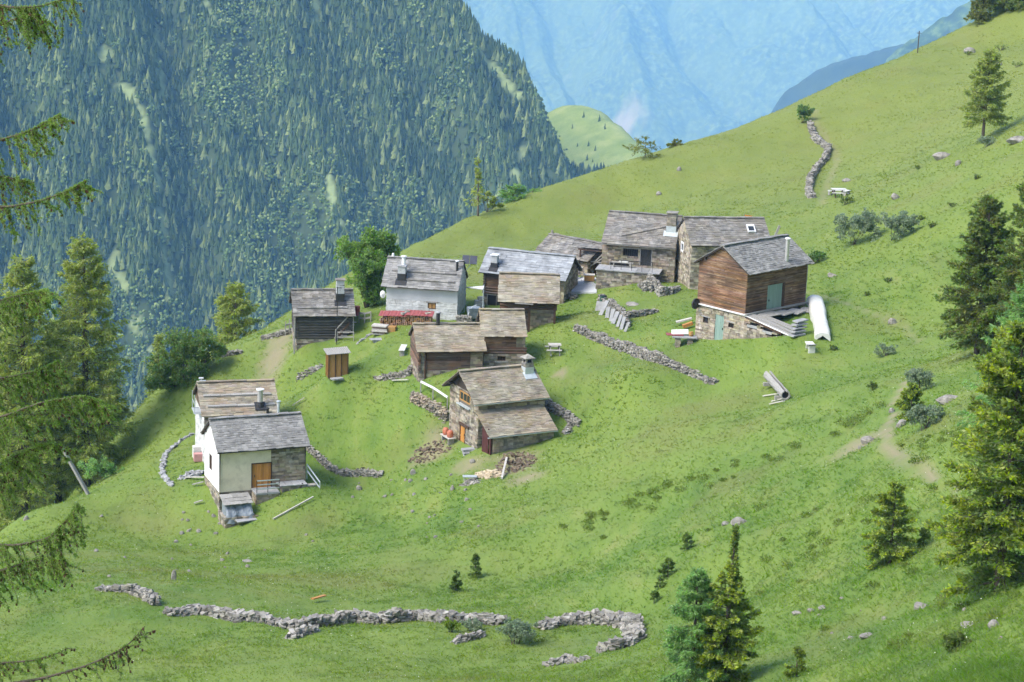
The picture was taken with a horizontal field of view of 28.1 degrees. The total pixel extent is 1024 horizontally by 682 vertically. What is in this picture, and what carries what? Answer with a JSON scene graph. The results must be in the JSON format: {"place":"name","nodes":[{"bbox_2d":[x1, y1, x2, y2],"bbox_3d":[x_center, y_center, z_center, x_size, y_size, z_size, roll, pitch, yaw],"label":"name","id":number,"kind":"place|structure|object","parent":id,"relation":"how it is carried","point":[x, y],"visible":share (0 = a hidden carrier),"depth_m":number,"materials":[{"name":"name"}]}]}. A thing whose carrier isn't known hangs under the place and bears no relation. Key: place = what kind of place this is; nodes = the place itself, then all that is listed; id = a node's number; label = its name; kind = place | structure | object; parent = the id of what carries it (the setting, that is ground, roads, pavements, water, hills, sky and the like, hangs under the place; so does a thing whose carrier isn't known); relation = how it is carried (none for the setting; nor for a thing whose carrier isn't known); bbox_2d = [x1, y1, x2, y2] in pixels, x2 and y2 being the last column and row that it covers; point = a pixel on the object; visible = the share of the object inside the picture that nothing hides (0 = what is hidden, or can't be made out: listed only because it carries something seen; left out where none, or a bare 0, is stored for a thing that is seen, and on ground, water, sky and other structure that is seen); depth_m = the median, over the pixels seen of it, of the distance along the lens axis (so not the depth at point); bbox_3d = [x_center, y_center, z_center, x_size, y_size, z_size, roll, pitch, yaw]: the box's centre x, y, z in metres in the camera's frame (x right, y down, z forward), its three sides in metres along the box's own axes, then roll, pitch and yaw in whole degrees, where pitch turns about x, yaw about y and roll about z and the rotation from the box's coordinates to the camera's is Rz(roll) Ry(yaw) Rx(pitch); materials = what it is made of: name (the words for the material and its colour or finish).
{"place":"outdoors","nodes":[
{"label":"outdoors","id":0,"kind":"place"},
{"bbox_2d":[0,0,558,510],"bbox_3d":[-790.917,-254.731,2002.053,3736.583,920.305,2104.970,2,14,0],"label":"wooded mountain","id":1,"kind":"structure","parent":0,"point":[128,88],"depth_m":1599.50,"materials":[{"name":"plant"}]},
{"bbox_2d":[0,0,574,435],"bbox_3d":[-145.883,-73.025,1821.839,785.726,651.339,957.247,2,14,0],"label":"broadleaf wood","id":2,"kind":"object","parent":1,"relation":"on","point":[230,86],"visible":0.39,"depth_m":1575.54,"materials":[{"name":"plant"}]},
{"bbox_2d":[0,0,608,514],"bbox_3d":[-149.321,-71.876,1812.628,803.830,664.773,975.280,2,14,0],"label":"spruce wood","id":3,"kind":"object","parent":1,"relation":"on","point":[368,174],"visible":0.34,"depth_m":1601.71,"materials":[{"name":"plant"}]},
{"bbox_2d":[0,2,1023,681],"bbox_3d":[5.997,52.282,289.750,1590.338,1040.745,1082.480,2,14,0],"label":"hillside","id":4,"kind":"structure","parent":0,"point":[574,209],"depth_m":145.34,"materials":[{"name":"plant"}]},
{"bbox_2d":[0,291,40,516],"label":"larch tree","id":5,"kind":"object","parent":4,"relation":"on","point":[2,361],"visible":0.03,"depth_m":182.03,"materials":[{"name":"green plant"}]},
{"bbox_2d":[0,250,78,530],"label":"larch tree","id":6,"kind":"object","parent":4,"relation":"on","point":[35,356],"visible":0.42,"depth_m":168.98,"materials":[{"name":"green plant"}]},
{"bbox_2d":[29,318,94,505],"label":"larch tree","id":7,"kind":"object","parent":4,"relation":"on","point":[61,496],"visible":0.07,"depth_m":188.87,"materials":[{"name":"green plant"}]},
{"bbox_2d":[63,448,89,494],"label":"leaning post","id":8,"kind":"object","parent":4,"relation":"on","point":[79,478],"visible":0.64,"depth_m":152.86,"materials":[{"name":"wood"}]},
{"bbox_2d":[0,0,155,681],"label":"larch tree","id":9,"kind":"object","parent":4,"relation":"on","point":[31,300],"visible":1,"depth_m":30.25,"materials":[{"name":"green plant"}]},
{"bbox_2d":[36,232,140,493],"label":"larch tree","id":10,"kind":"object","parent":4,"relation":"on","point":[106,371],"visible":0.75,"depth_m":170.59,"materials":[{"name":"green plant"}]},
{"bbox_2d":[76,454,124,482],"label":"hazel shrub","id":11,"kind":"object","parent":4,"relation":"on","point":[105,466],"visible":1,"depth_m":160.34,"materials":[{"name":"green plant"}]},
{"bbox_2d":[91,380,129,445],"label":"larch tree","id":12,"kind":"object","parent":4,"relation":"on","point":[126,409],"visible":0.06,"depth_m":197.16,"materials":[{"name":"green plant"}]},
{"bbox_2d":[94,583,161,605],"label":"dry stone wall","id":13,"kind":"structure","parent":4,"relation":"on","point":[150,596],"depth_m":109.27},
{"bbox_2d":[143,331,167,395],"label":"larch tree","id":14,"kind":"object","parent":4,"relation":"on","point":[156,344],"visible":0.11,"depth_m":211.39,"materials":[{"name":"green plant"}]},
{"bbox_2d":[158,433,194,486],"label":"stone kerb","id":15,"kind":"structure","parent":4,"relation":"on","point":[162,466],"depth_m":158.99,"materials":[{"name":"grey stone"}]},
{"bbox_2d":[142,325,227,392],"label":"hazel tree","id":16,"kind":"object","parent":4,"relation":"on","point":[188,352],"visible":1,"depth_m":177.55,"materials":[{"name":"green plant"}]},
{"bbox_2d":[192,445,202,461],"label":"chest","id":17,"kind":"object","parent":4,"relation":"on","point":[197,455],"visible":0.71,"depth_m":158.49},
{"bbox_2d":[192,377,280,461],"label":"stone house","id":18,"kind":"structure","parent":4,"relation":"on","point":[218,398],"depth_m":158.18,"materials":[{"name":"stone"}]},
{"bbox_2d":[210,280,265,344],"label":"larch tree","id":19,"kind":"object","parent":4,"relation":"on","point":[237,309],"visible":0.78,"depth_m":200.86,"materials":[{"name":"green plant"}]},
{"bbox_2d":[218,492,258,527],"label":"stone shed","id":20,"kind":"structure","parent":4,"relation":"on","point":[237,509],"depth_m":145.67,"materials":[{"name":"stone"}]},
{"bbox_2d":[200,411,310,510],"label":"plastered house","id":21,"kind":"structure","parent":4,"relation":"on","point":[243,453],"depth_m":148.40,"materials":[{"name":"stone"}]},
{"bbox_2d":[251,462,271,487],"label":"door","id":22,"kind":"structure","parent":21,"relation":"in","point":[259,471],"depth_m":148.37,"materials":[{"name":"orange wood"}]},
{"bbox_2d":[251,486,279,504],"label":"landing","id":23,"kind":"object","parent":4,"relation":"on","point":[262,496],"visible":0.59,"depth_m":147.56,"materials":[{"name":"grey stone"}]},
{"bbox_2d":[260,328,292,339],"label":"dry stone wall","id":24,"kind":"structure","parent":4,"relation":"on","point":[279,333],"depth_m":182.03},
{"bbox_2d":[276,480,306,492],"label":"stone bin","id":25,"kind":"object","parent":4,"relation":"on","point":[285,486],"visible":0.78,"depth_m":148.52,"materials":[{"name":"grey stone"}]},
{"bbox_2d":[284,624,320,638],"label":"dry stone wall","id":26,"kind":"structure","parent":4,"relation":"on","point":[301,631],"depth_m":102.03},
{"bbox_2d":[289,278,355,353],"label":"log barn","id":27,"kind":"structure","parent":4,"relation":"on","point":[317,316],"depth_m":173.88,"materials":[{"name":"wood"}]},
{"bbox_2d":[162,603,510,629],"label":"dry stone wall","id":28,"kind":"structure","parent":4,"relation":"on","point":[340,617],"depth_m":105.31,"materials":[{"name":"stone"}]},
{"bbox_2d":[323,346,350,380],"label":"outhouse","id":29,"kind":"structure","parent":4,"relation":"on","point":[337,361],"depth_m":162.04,"materials":[{"name":"brown wood"}]},
{"bbox_2d":[306,445,383,477],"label":"dry stone wall","id":30,"kind":"structure","parent":4,"relation":"on","point":[322,460],"depth_m":154.44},
{"bbox_2d":[332,225,401,307],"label":"ash tree","id":31,"kind":"object","parent":4,"relation":"on","point":[368,273],"visible":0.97,"depth_m":179.17,"materials":[{"name":"green plant"}]},
{"bbox_2d":[370,323,396,334],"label":"board stack","id":32,"kind":"object","parent":4,"relation":"on","point":[379,329],"visible":1,"depth_m":172.17,"materials":[{"name":"wood"}]},
{"bbox_2d":[373,368,411,380],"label":"retaining wall","id":33,"kind":"structure","parent":4,"relation":"on","point":[399,374],"depth_m":161.52,"materials":[{"name":"stone"}]},
{"bbox_2d":[378,310,434,325],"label":"woodpile","id":34,"kind":"object","parent":4,"relation":"on","point":[396,317],"visible":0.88,"depth_m":173.12,"materials":[{"name":"wood"}]},
{"bbox_2d":[380,253,477,319],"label":"limewashed house","id":35,"kind":"structure","parent":4,"relation":"on","point":[423,284],"depth_m":174.43,"materials":[{"name":"paint"}]},
{"bbox_2d":[409,390,448,423],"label":"retaining wall","id":36,"kind":"structure","parent":4,"relation":"on","point":[425,402],"depth_m":155.05,"materials":[{"name":"stone"}]},
{"bbox_2d":[408,440,451,462],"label":"firewood pile","id":37,"kind":"object","parent":4,"relation":"on","point":[427,448],"visible":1,"depth_m":152.22,"materials":[{"name":"wood"}]},
{"bbox_2d":[408,311,486,381],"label":"long barn","id":38,"kind":"structure","parent":4,"relation":"on","point":[437,347],"depth_m":158.06,"materials":[{"name":"wood"}]},
{"bbox_2d":[442,617,460,631],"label":"juniper shrub","id":39,"kind":"object","parent":4,"relation":"on","point":[448,624],"visible":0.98,"depth_m":101.46,"materials":[{"name":"green plant"}]},
{"bbox_2d":[448,569,462,592],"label":"spruce seedling","id":40,"kind":"object","parent":4,"relation":"on","point":[455,584],"visible":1,"depth_m":117.23,"materials":[{"name":"green plant"}]},
{"bbox_2d":[450,629,485,644],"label":"dry stone wall","id":41,"kind":"structure","parent":4,"relation":"on","point":[465,637],"depth_m":100.09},
{"bbox_2d":[459,617,483,631],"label":"willow shrub","id":42,"kind":"object","parent":4,"relation":"on","point":[469,625],"visible":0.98,"depth_m":101.74,"materials":[{"name":"green plant"}]},
{"bbox_2d":[468,553,482,576],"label":"spruce seedling","id":43,"kind":"object","parent":4,"relation":"on","point":[475,562],"visible":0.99,"depth_m":120.36,"materials":[{"name":"green plant"}]},
{"bbox_2d":[463,157,494,215],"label":"dead larch","id":44,"kind":"object","parent":4,"relation":"on","point":[478,175],"visible":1,"depth_m":229.82,"materials":[{"name":"green plant"}]},
{"bbox_2d":[475,469,505,478],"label":"split wood heap","id":45,"kind":"object","parent":4,"relation":"on","point":[489,474],"visible":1,"depth_m":144.47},
{"bbox_2d":[479,190,504,211],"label":"larch sapling","id":46,"kind":"object","parent":4,"relation":"on","point":[493,201],"visible":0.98,"depth_m":232.18,"materials":[{"name":"green plant"}]},
{"bbox_2d":[441,354,557,454],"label":"gabled house","id":47,"kind":"structure","parent":4,"relation":"on","point":[495,409],"depth_m":150.19,"materials":[{"name":"stone"}]},
{"bbox_2d":[476,308,527,365],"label":"barn","id":48,"kind":"structure","parent":4,"relation":"on","point":[504,332],"depth_m":158.95,"materials":[{"name":"wood"}]},
{"bbox_2d":[498,183,527,203],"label":"shrub","id":49,"kind":"object","parent":4,"relation":"on","point":[514,190],"visible":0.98,"depth_m":236.35,"materials":[{"name":"green plant"}]},
{"bbox_2d":[495,451,536,473],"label":"earth heap","id":50,"kind":"object","parent":4,"relation":"on","point":[518,461],"visible":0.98,"depth_m":146.65,"materials":[{"name":"soil"}]},
{"bbox_2d":[495,616,538,644],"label":"willow shrub","id":51,"kind":"object","parent":4,"relation":"on","point":[514,629],"visible":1,"depth_m":99.32,"materials":[{"name":"green plant"}]},
{"bbox_2d":[498,271,559,331],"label":"open barn","id":52,"kind":"structure","parent":4,"relation":"on","point":[536,296],"depth_m":167.12,"materials":[{"name":"stone"}]},
{"bbox_2d":[478,247,582,305],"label":"silver roofed house","id":53,"kind":"structure","parent":4,"relation":"on","point":[566,267],"depth_m":177.80,"materials":[{"name":"stone"}]},
{"bbox_2d":[545,399,581,426],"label":"retaining wall","id":54,"kind":"structure","parent":4,"relation":"on","point":[554,407],"depth_m":152.80,"materials":[{"name":"stone"}]},
{"bbox_2d":[542,653,590,666],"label":"rubble heap","id":55,"kind":"object","parent":4,"relation":"on","point":[566,658],"visible":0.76,"depth_m":92.84,"materials":[{"name":"stone"}]},
{"bbox_2d":[535,230,602,275],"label":"ruined barn","id":56,"kind":"structure","parent":4,"relation":"on","point":[552,242],"depth_m":185.15,"materials":[{"name":"stone"}]},
{"bbox_2d":[572,277,596,293],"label":"paved yard","id":57,"kind":"structure","parent":4,"relation":"on","point":[586,287],"depth_m":178.62,"materials":[{"name":"stone"}]},
{"bbox_2d":[577,243,601,275],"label":"timber frame","id":58,"kind":"object","parent":4,"relation":"on","point":[582,246],"visible":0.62,"depth_m":183.28,"materials":[{"name":"grey wood"}]},
{"bbox_2d":[534,608,646,652],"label":"dry stone wall","id":59,"kind":"structure","parent":4,"relation":"on","point":[630,625],"depth_m":101.50,"materials":[{"name":"stone"}]},
{"bbox_2d":[596,294,631,327],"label":"retaining wall","id":60,"kind":"structure","parent":4,"relation":"on","point":[612,304],"depth_m":166.69,"materials":[{"name":"stone"}]},
{"bbox_2d":[595,264,662,289],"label":"terrace","id":61,"kind":"structure","parent":4,"relation":"on","point":[607,276],"depth_m":176.96,"materials":[{"name":"stone"}]},
{"bbox_2d":[622,136,660,160],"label":"pine tree","id":62,"kind":"object","parent":4,"relation":"on","point":[634,148],"visible":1,"depth_m":247.09,"materials":[{"name":"green plant"}]},
{"bbox_2d":[601,210,682,281],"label":"terrace house","id":63,"kind":"structure","parent":4,"relation":"on","point":[641,237],"depth_m":178.23,"materials":[{"name":"stone"}]},
{"bbox_2d":[639,248,652,265],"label":"door","id":64,"kind":"structure","parent":63,"relation":"in","point":[645,254],"depth_m":177.97,"materials":[{"name":"wood"}]},
{"bbox_2d":[627,308,658,317],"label":"retaining wall","id":65,"kind":"structure","parent":4,"relation":"on","point":[633,313],"depth_m":166.28,"materials":[{"name":"stone"}]},
{"bbox_2d":[572,323,718,384],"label":"dry stone wall","id":66,"kind":"structure","parent":4,"relation":"on","point":[639,352],"depth_m":156.81,"materials":[{"name":"stone"}]},
{"bbox_2d":[637,280,655,291],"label":"ruined wall","id":67,"kind":"structure","parent":4,"relation":"on","point":[647,285],"depth_m":173.98,"materials":[{"name":"stone"}]},
{"bbox_2d":[646,274,680,296],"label":"ruined wall","id":68,"kind":"structure","parent":4,"relation":"on","point":[660,290],"depth_m":172.65,"materials":[{"name":"stone"}]},
{"bbox_2d":[657,557,676,579],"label":"spruce seedling","id":69,"kind":"object","parent":4,"relation":"on","point":[665,566],"visible":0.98,"depth_m":104.54,"materials":[{"name":"green plant"}]},
{"bbox_2d":[672,335,696,347],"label":"work table","id":70,"kind":"object","parent":4,"relation":"on","point":[687,337],"visible":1,"depth_m":157.61,"materials":[{"name":"stone"}]},
{"bbox_2d":[680,532,695,551],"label":"spruce seedling","id":71,"kind":"object","parent":4,"relation":"on","point":[686,537],"visible":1,"depth_m":107.93,"materials":[{"name":"green plant"}]},
{"bbox_2d":[656,566,730,681],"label":"larch tree","id":72,"kind":"object","parent":4,"relation":"on","point":[696,588],"visible":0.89,"depth_m":73.77,"materials":[{"name":"green plant"}]},
{"bbox_2d":[675,216,769,289],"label":"tall stone house","id":73,"kind":"structure","parent":4,"relation":"on","point":[699,237],"depth_m":174.95,"materials":[{"name":"grey stone"}]},
{"bbox_2d":[687,523,765,681],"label":"spruce tree","id":74,"kind":"object","parent":4,"relation":"on","point":[734,627],"visible":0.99,"depth_m":73.43,"materials":[{"name":"green plant"}]},
{"bbox_2d":[693,234,813,339],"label":"boarded house","id":75,"kind":"structure","parent":4,"relation":"on","point":[738,280],"depth_m":156.03,"materials":[{"name":"wood"}]},
{"bbox_2d":[714,314,723,339],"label":"cellar door","id":76,"kind":"structure","parent":75,"relation":"in","point":[719,321],"depth_m":156.37,"materials":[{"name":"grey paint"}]},
{"bbox_2d":[766,283,782,308],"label":"door","id":77,"kind":"structure","parent":75,"relation":"in","point":[774,295],"depth_m":156.37,"materials":[{"name":"teal paint"}]},
{"bbox_2d":[529,401,1020,648],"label":"bilberry cover","id":78,"kind":"object","parent":4,"relation":"on","point":[590,513],"visible":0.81,"depth_m":100.25,"materials":[{"name":"green plant"}]},
{"bbox_2d":[743,307,808,338],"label":"ramp wall","id":79,"kind":"structure","parent":4,"relation":"on","point":[762,325],"depth_m":153.88,"materials":[{"name":"wood"}]},
{"bbox_2d":[763,371,790,399],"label":"log trough","id":80,"kind":"object","parent":4,"relation":"on","point":[776,384],"visible":1,"depth_m":142.71,"materials":[{"name":"silver wood"}]},
{"bbox_2d":[782,645,806,677],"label":"spruce tree","id":81,"kind":"object","parent":4,"relation":"on","point":[800,654],"visible":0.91,"depth_m":71.17,"materials":[{"name":"green plant"}]},
{"bbox_2d":[788,318,808,336],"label":"step stack","id":82,"kind":"object","parent":4,"relation":"on","point":[798,328],"visible":1,"depth_m":151.06,"materials":[{"name":"wood"}]},
{"bbox_2d":[797,104,814,122],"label":"hazel shrub","id":83,"kind":"object","parent":4,"relation":"on","point":[802,112],"visible":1,"depth_m":253.06,"materials":[{"name":"green plant"}]},
{"bbox_2d":[804,120,831,197],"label":"dry stone wall","id":84,"kind":"structure","parent":4,"relation":"on","point":[813,172],"depth_m":234.83,"materials":[{"name":"stone"}]},
{"bbox_2d":[806,295,829,340],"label":"covered pile","id":85,"kind":"object","parent":4,"relation":"on","point":[817,311],"visible":1,"depth_m":154.01,"materials":[{"name":"plastic"}]},
{"bbox_2d":[833,208,882,244],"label":"willow shrub","id":86,"kind":"object","parent":4,"relation":"on","point":[865,220],"visible":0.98,"depth_m":177.59,"materials":[{"name":"green plant"}]},
{"bbox_2d":[873,342,898,356],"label":"willow shrub","id":87,"kind":"object","parent":4,"relation":"on","point":[885,348],"visible":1,"depth_m":145.70,"materials":[{"name":"green plant"}]},
{"bbox_2d":[859,481,921,569],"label":"spruce tree","id":88,"kind":"object","parent":4,"relation":"on","point":[891,548],"visible":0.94,"depth_m":85.10,"materials":[{"name":"green plant"}]},
{"bbox_2d":[880,210,919,240],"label":"willow shrub","id":89,"kind":"object","parent":4,"relation":"on","point":[894,222],"visible":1,"depth_m":173.58,"materials":[{"name":"green plant"}]},
{"bbox_2d":[893,382,924,422],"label":"spruce tree","id":90,"kind":"object","parent":4,"relation":"on","point":[913,392],"visible":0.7,"depth_m":112.29,"materials":[{"name":"green plant"}]},
{"bbox_2d":[904,367,935,388],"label":"willow shrub","id":91,"kind":"object","parent":4,"relation":"on","point":[924,377],"visible":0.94,"depth_m":120.28,"materials":[{"name":"green plant"}]},
{"bbox_2d":[911,527,930,547],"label":"spruce seedling","id":92,"kind":"object","parent":4,"relation":"on","point":[924,534],"visible":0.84,"depth_m":85.63,"materials":[{"name":"green plant"}]},
{"bbox_2d":[904,403,945,430],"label":"willow shrub","id":93,"kind":"object","parent":4,"relation":"on","point":[931,412],"visible":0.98,"depth_m":106.92,"materials":[{"name":"green plant"}]},
{"bbox_2d":[939,628,971,652],"bbox_3d":[13.697,9.378,63.192,1.053,1.036,0.838,-6,16,-29],"label":"juniper shrub","id":94,"kind":"object","parent":4,"relation":"on","point":[954,640],"visible":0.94,"depth_m":63.07,"materials":[{"name":"green plant"}]},
{"bbox_2d":[922,319,1023,599],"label":"spruce tree","id":95,"kind":"object","parent":4,"relation":"on","point":[1003,420],"visible":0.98,"depth_m":68.20,"materials":[{"name":"green plant"}]},
{"bbox_2d":[934,194,1016,355],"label":"spruce tree","id":96,"kind":"object","parent":4,"relation":"on","point":[977,238],"visible":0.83,"depth_m":126.43,"materials":[{"name":"green plant"}]},
{"bbox_2d":[963,0,1001,26],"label":"larch tree","id":97,"kind":"object","parent":4,"relation":"on","point":[982,15],"visible":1,"depth_m":287.68,"materials":[{"name":"green plant"}]},
{"bbox_2d":[958,46,1012,135],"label":"larch tree","id":98,"kind":"object","parent":4,"relation":"on","point":[991,65],"visible":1,"depth_m":198.34,"materials":[{"name":"green plant"}]},
{"bbox_2d":[952,280,1023,453],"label":"fir tree","id":99,"kind":"object","parent":4,"relation":"on","point":[1016,314],"visible":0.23,"depth_m":93.54,"materials":[{"name":"green plant"}]},
{"bbox_2d":[982,172,1023,339],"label":"spruce tree","id":100,"kind":"object","parent":4,"relation":"on","point":[1009,273],"visible":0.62,"depth_m":121.42,"materials":[{"name":"green plant"}]},
{"bbox_2d":[988,0,1023,11],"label":"spruce tree","id":101,"kind":"object","parent":4,"relation":"on","point":[1004,2],"visible":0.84,"depth_m":287.07,"materials":[{"name":"green plant"}]},
{"bbox_2d":[547,105,651,170],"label":"pasture spur","id":102,"kind":"structure","parent":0,"point":[610,139],"depth_m":1881.76,"materials":[{"name":"plant"}]},
{"bbox_2d":[462,0,969,152],"bbox_3d":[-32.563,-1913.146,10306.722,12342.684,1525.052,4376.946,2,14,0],"label":"mountain","id":103,"kind":"structure","parent":0,"point":[661,73],"depth_m":9684.47,"materials":[{"name":"stone"}]},
{"bbox_2d":[771,44,903,112],"bbox_3d":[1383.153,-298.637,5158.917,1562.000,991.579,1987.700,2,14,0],"label":"dark spur","id":104,"kind":"structure","parent":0,"point":[816,81],"depth_m":5156.33,"materials":[{"name":"blue plant"}]},
{"bbox_2d":[885,0,991,62],"bbox_3d":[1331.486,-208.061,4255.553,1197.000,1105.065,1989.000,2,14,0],"label":"wooded spur","id":105,"kind":"structure","parent":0,"point":[944,26],"depth_m":4244.72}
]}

